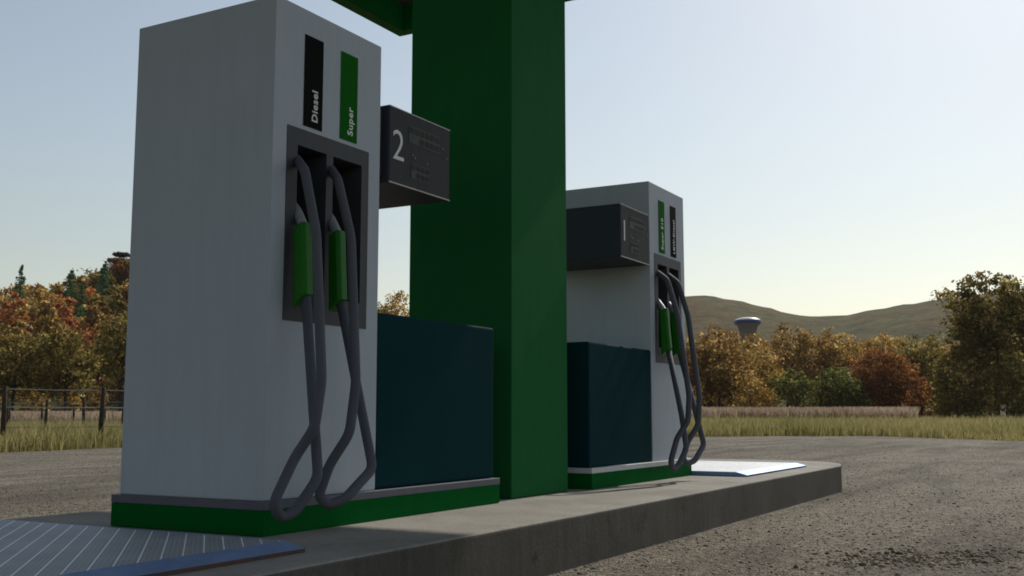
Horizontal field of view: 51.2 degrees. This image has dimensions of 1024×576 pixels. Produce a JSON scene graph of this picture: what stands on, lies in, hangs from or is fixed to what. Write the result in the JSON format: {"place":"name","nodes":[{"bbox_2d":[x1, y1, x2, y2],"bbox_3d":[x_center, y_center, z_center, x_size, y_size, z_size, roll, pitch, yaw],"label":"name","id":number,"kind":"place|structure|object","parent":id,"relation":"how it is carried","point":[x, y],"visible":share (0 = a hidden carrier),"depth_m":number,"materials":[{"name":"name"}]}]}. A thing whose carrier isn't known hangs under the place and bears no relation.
{"place":"outdoors","nodes":[
{"label":"outdoors","id":0,"kind":"place"},
{"bbox_2d":[0,415,122,452],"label":"rough grass","id":1,"kind":"structure","parent":0,"point":[30,439],"depth_m":22.91,"materials":[{"name":"green plant"}]},
{"bbox_2d":[0,293,127,411],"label":"wooded hill","id":2,"kind":"structure","parent":0,"point":[51,402],"depth_m":131.14,"materials":[{"name":"plant"}]},
{"bbox_2d":[0,290,29,336],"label":"broadleaf tree","id":3,"kind":"object","parent":2,"relation":"on","point":[6,313],"visible":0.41,"depth_m":152.40,"materials":[{"name":"brown plant"}]},
{"bbox_2d":[0,308,30,401],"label":"broadleaf tree","id":4,"kind":"object","parent":2,"relation":"on","point":[19,324],"visible":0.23,"depth_m":132.68,"materials":[{"name":"brown plant"}]},
{"bbox_2d":[11,265,29,314],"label":"conifer tree","id":5,"kind":"object","parent":2,"relation":"on","point":[21,282],"visible":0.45,"depth_m":173.53,"materials":[{"name":"green plant"}]},
{"bbox_2d":[28,284,51,304],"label":"broadleaf tree","id":6,"kind":"object","parent":2,"relation":"on","point":[35,289],"visible":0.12,"depth_m":183.19,"materials":[{"name":"brown plant"}]},
{"bbox_2d":[29,307,67,378],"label":"broadleaf tree","id":7,"kind":"object","parent":2,"relation":"on","point":[50,322],"visible":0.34,"depth_m":137.29,"materials":[{"name":"brown plant"}]},
{"bbox_2d":[50,284,67,306],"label":"broadleaf tree","id":8,"kind":"object","parent":2,"relation":"on","point":[59,290],"visible":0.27,"depth_m":188.80,"materials":[{"name":"brown plant"}]},
{"bbox_2d":[51,297,78,351],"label":"broadleaf tree","id":9,"kind":"object","parent":2,"relation":"on","point":[69,320],"visible":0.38,"depth_m":147.91,"materials":[{"name":"brown plant"}]},
{"bbox_2d":[62,270,78,316],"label":"conifer tree","id":10,"kind":"object","parent":2,"relation":"on","point":[70,283],"visible":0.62,"depth_m":182.10,"materials":[{"name":"green plant"}]},
{"bbox_2d":[74,283,87,331],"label":"conifer tree","id":11,"kind":"object","parent":2,"relation":"on","point":[79,305],"visible":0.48,"depth_m":160.15,"materials":[{"name":"green plant"}]},
{"bbox_2d":[71,275,100,303],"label":"broadleaf tree","id":12,"kind":"object","parent":2,"relation":"on","point":[82,279],"visible":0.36,"depth_m":189.55,"materials":[{"name":"brown plant"}]},
{"bbox_2d":[78,300,116,355],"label":"broadleaf tree","id":13,"kind":"object","parent":2,"relation":"on","point":[97,315],"visible":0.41,"depth_m":146.98,"materials":[{"name":"brown plant"}]},
{"bbox_2d":[95,263,110,295],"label":"conifer tree","id":14,"kind":"object","parent":2,"relation":"on","point":[103,270],"visible":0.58,"depth_m":178.46,"materials":[{"name":"green plant"}]},
{"bbox_2d":[98,288,126,328],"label":"broadleaf tree","id":15,"kind":"object","parent":2,"relation":"on","point":[115,301],"visible":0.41,"depth_m":159.90,"materials":[{"name":"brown plant"}]},
{"bbox_2d":[100,258,129,284],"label":"broadleaf tree","id":16,"kind":"object","parent":2,"relation":"on","point":[122,273],"visible":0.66,"depth_m":192.60,"materials":[{"name":"brown plant"}]},
{"bbox_2d":[107,251,129,260],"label":"cedar tree","id":17,"kind":"object","parent":2,"relation":"on","point":[121,254],"visible":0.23,"depth_m":200.13,"materials":[{"name":"green plant"}]},
{"bbox_2d":[111,279,128,326],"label":"broadleaf tree","id":18,"kind":"object","parent":2,"relation":"on","point":[123,288],"visible":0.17,"depth_m":164.66,"materials":[{"name":"brown plant"}]},
{"bbox_2d":[0,257,390,403],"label":"wood","id":19,"kind":"object","parent":2,"relation":"on","point":[36,311],"visible":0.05,"depth_m":167.54,"materials":[{"name":"orange plant"}]},
{"bbox_2d":[2,417,1006,452],"bbox_3d":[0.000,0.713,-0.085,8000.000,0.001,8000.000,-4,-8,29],"label":"ground","id":20,"kind":"structure","parent":0,"point":[698,436],"depth_m":23.48,"materials":[{"name":"soil"}]},
{"bbox_2d":[0,323,60,410],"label":"broadleaf tree","id":21,"kind":"object","parent":20,"relation":"on","point":[10,369],"visible":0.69,"depth_m":90.00,"materials":[{"name":"brown plant"}]},
{"bbox_2d":[14,390,49,411],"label":"broadleaf tree","id":22,"kind":"object","parent":20,"relation":"on","point":[37,399],"visible":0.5,"depth_m":106.62,"materials":[{"name":"brown plant"}]},
{"bbox_2d":[0,410,121,423],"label":"dry crop","id":23,"kind":"object","parent":20,"relation":"on","point":[25,415],"visible":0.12,"depth_m":68.53,"materials":[{"name":"beige plant"}]},
{"bbox_2d":[0,404,121,423],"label":"wire fence","id":24,"kind":"object","parent":20,"relation":"on","point":[73,416],"visible":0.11,"depth_m":57.86,"materials":[{"name":"brown wood"}]},
{"bbox_2d":[0,386,123,441],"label":"wire fence","id":25,"kind":"object","parent":20,"relation":"on","point":[4,407],"visible":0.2,"depth_m":23.68,"materials":[{"name":"brown wood"}]},
{"bbox_2d":[19,324,107,410],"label":"broadleaf tree","id":26,"kind":"object","parent":20,"relation":"on","point":[80,362],"visible":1,"depth_m":88.33,"materials":[{"name":"green plant"}]},
{"bbox_2d":[6,398,123,426],"bbox_3d":[-15.684,4.727,39.188,25.570,1.461,0.166,0,-7,-1],"label":"wire fence","id":27,"kind":"object","parent":20,"relation":"on","point":[46,409],"visible":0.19,"depth_m":39.19,"materials":[{"name":"brown wood"}]},
{"bbox_2d":[52,383,86,411],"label":"broadleaf tree","id":28,"kind":"object","parent":20,"relation":"on","point":[72,398],"visible":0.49,"depth_m":106.42,"materials":[{"name":"brown plant"}]},
{"bbox_2d":[81,385,108,411],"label":"broadleaf tree","id":29,"kind":"object","parent":20,"relation":"on","point":[89,399],"visible":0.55,"depth_m":110.01,"materials":[{"name":"brown plant"}]},
{"bbox_2d":[82,310,127,410],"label":"broadleaf tree","id":30,"kind":"object","parent":20,"relation":"on","point":[112,356],"visible":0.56,"depth_m":98.36,"materials":[{"name":"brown plant"}]},
{"bbox_2d":[377,290,408,316],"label":"broadleaf tree","id":31,"kind":"object","parent":20,"relation":"on","point":[397,300],"visible":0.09,"depth_m":106.43,"materials":[{"name":"brown plant"}]},
{"bbox_2d":[686,325,767,407],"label":"broadleaf tree","id":32,"kind":"object","parent":20,"relation":"on","point":[720,372],"visible":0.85,"depth_m":106.88,"materials":[{"name":"orange plant"}]},
{"bbox_2d":[734,317,760,353],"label":"water tower","id":33,"kind":"structure","parent":20,"relation":"on","point":[747,325],"depth_m":254.51,"materials":[{"name":"white paint"}]},
{"bbox_2d":[729,366,777,407],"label":"broadleaf tree","id":34,"kind":"object","parent":20,"relation":"on","point":[749,398],"visible":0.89,"depth_m":97.73,"materials":[{"name":"brown plant"}]},
{"bbox_2d":[726,333,790,406],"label":"broadleaf tree","id":35,"kind":"object","parent":20,"relation":"on","point":[765,373],"visible":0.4,"depth_m":119.23,"materials":[{"name":"brown plant"}]},
{"bbox_2d":[764,367,817,407],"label":"bush","id":36,"kind":"object","parent":20,"relation":"on","point":[798,399],"visible":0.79,"depth_m":99.85,"materials":[{"name":"green plant"}]},
{"bbox_2d":[762,322,823,401],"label":"broadleaf tree","id":37,"kind":"object","parent":20,"relation":"on","point":[800,360],"visible":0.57,"depth_m":128.58,"materials":[{"name":"brown plant"}]},
{"bbox_2d":[691,406,919,419],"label":"dry crop","id":38,"kind":"object","parent":20,"relation":"on","point":[834,411],"visible":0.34,"depth_m":84.96,"materials":[{"name":"beige plant"}]},
{"bbox_2d":[809,326,871,400],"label":"broadleaf tree","id":39,"kind":"object","parent":20,"relation":"on","point":[831,352],"visible":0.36,"depth_m":134.17,"materials":[{"name":"brown plant"}]},
{"bbox_2d":[806,366,877,407],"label":"bush","id":40,"kind":"object","parent":20,"relation":"on","point":[847,387],"visible":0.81,"depth_m":97.12,"materials":[{"name":"green plant"}]},
{"bbox_2d":[688,333,1020,417],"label":"wood","id":41,"kind":"object","parent":20,"relation":"on","point":[713,402],"visible":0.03,"depth_m":133.11,"materials":[{"name":"orange plant"}]},
{"bbox_2d":[858,330,909,390],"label":"broadleaf tree","id":42,"kind":"object","parent":20,"relation":"on","point":[883,341],"visible":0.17,"depth_m":137.95,"materials":[{"name":"brown plant"}]},
{"bbox_2d":[844,346,931,406],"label":"broadleaf tree","id":43,"kind":"object","parent":20,"relation":"on","point":[883,386],"visible":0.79,"depth_m":99.30,"materials":[{"name":"brown plant"}]},
{"bbox_2d":[899,376,936,416],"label":"broadleaf tree","id":44,"kind":"object","parent":20,"relation":"on","point":[916,401],"visible":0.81,"depth_m":91.72,"materials":[{"name":"brown plant"}]},
{"bbox_2d":[889,333,947,416],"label":"broadleaf tree","id":45,"kind":"object","parent":20,"relation":"on","point":[914,351],"visible":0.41,"depth_m":111.18,"materials":[{"name":"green plant"}]},
{"bbox_2d":[926,391,969,417],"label":"bush","id":46,"kind":"object","parent":20,"relation":"on","point":[941,400],"visible":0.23,"depth_m":86.33,"materials":[{"name":"green plant"}]},
{"bbox_2d":[925,358,987,420],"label":"broadleaf tree","id":47,"kind":"object","parent":20,"relation":"on","point":[960,383],"visible":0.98,"depth_m":82.53,"materials":[{"name":"green plant"}]},
{"bbox_2d":[927,270,1023,417],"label":"broadleaf tree","id":48,"kind":"object","parent":20,"relation":"on","point":[984,330],"visible":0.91,"depth_m":85.92,"materials":[{"name":"green plant"}]},
{"bbox_2d":[961,385,1000,418],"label":"bush","id":49,"kind":"object","parent":20,"relation":"on","point":[987,405],"visible":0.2,"depth_m":88.01,"materials":[{"name":"green plant"}]},
{"bbox_2d":[968,350,1023,418],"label":"broadleaf tree","id":50,"kind":"object","parent":20,"relation":"on","point":[1014,372],"visible":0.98,"depth_m":79.19,"materials":[{"name":"green plant"}]},
{"bbox_2d":[1000,383,1023,418],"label":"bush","id":51,"kind":"object","parent":20,"relation":"on","point":[1007,404],"visible":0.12,"depth_m":82.57,"materials":[{"name":"green plant"}]},
{"bbox_2d":[0,436,1023,575],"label":"gravel yard","id":52,"kind":"structure","parent":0,"point":[795,443],"depth_m":8.46,"materials":[{"name":"grey gravel"}]},
{"bbox_2d":[6,459,841,575],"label":"concrete island","id":53,"kind":"structure","parent":52,"relation":"on","point":[546,534],"depth_m":4.95,"materials":[{"name":"concrete"}]},
{"bbox_2d":[0,519,304,575],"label":"metal plate","id":54,"kind":"object","parent":53,"relation":"on","point":[28,548],"visible":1,"depth_m":3.48,"materials":[{"name":"silver metal"}]},
{"bbox_2d":[111,0,499,536],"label":"fuel pump","id":55,"kind":"object","parent":53,"relation":"on","point":[283,375],"visible":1,"depth_m":4.54,"materials":[{"name":"white paint"}]},
{"bbox_2d":[332,0,572,498],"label":"station canopy","id":56,"kind":"object","parent":53,"relation":"on","point":[488,245],"visible":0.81,"depth_m":6.39,"materials":[{"name":"green metal"}]},
{"bbox_2d":[566,181,705,489],"bbox_3d":[0.707,0.292,7.816,1.143,2.200,1.845,-4,-8,29],"label":"fuel pump","id":57,"kind":"object","parent":53,"relation":"on","point":[631,403],"visible":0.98,"depth_m":7.78,"materials":[{"name":"white paint"}]},
{"bbox_2d":[692,461,805,476],"bbox_3d":[1.468,1.562,9.338,1.746,0.034,1.790,-4,-8,29],"label":"metal plate","id":58,"kind":"object","parent":53,"relation":"on","point":[727,468],"visible":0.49,"depth_m":8.87,"materials":[{"name":"silver metal"}]},
{"bbox_2d":[793,542,1023,575],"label":"soil clods","id":59,"kind":"object","parent":52,"relation":"on","point":[987,553],"visible":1,"depth_m":5.33,"materials":[{"name":"soil"}]},
{"bbox_2d":[0,0,1023,315],"label":"sky","id":60,"kind":"structure","parent":0,"point":[823,157],"materials":[{"name":"blue"}]},
{"bbox_2d":[685,293,1023,416],"bbox_3d":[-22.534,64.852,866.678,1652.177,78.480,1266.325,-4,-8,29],"label":"hills","id":61,"kind":"structure","parent":0,"point":[922,319],"depth_m":552.61,"materials":[{"name":"green plant"}]},
{"bbox_2d":[687,413,1023,440],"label":"meadow grass","id":62,"kind":"structure","parent":0,"point":[1010,428],"depth_m":36.15,"materials":[{"name":"green plant"}]}
]}

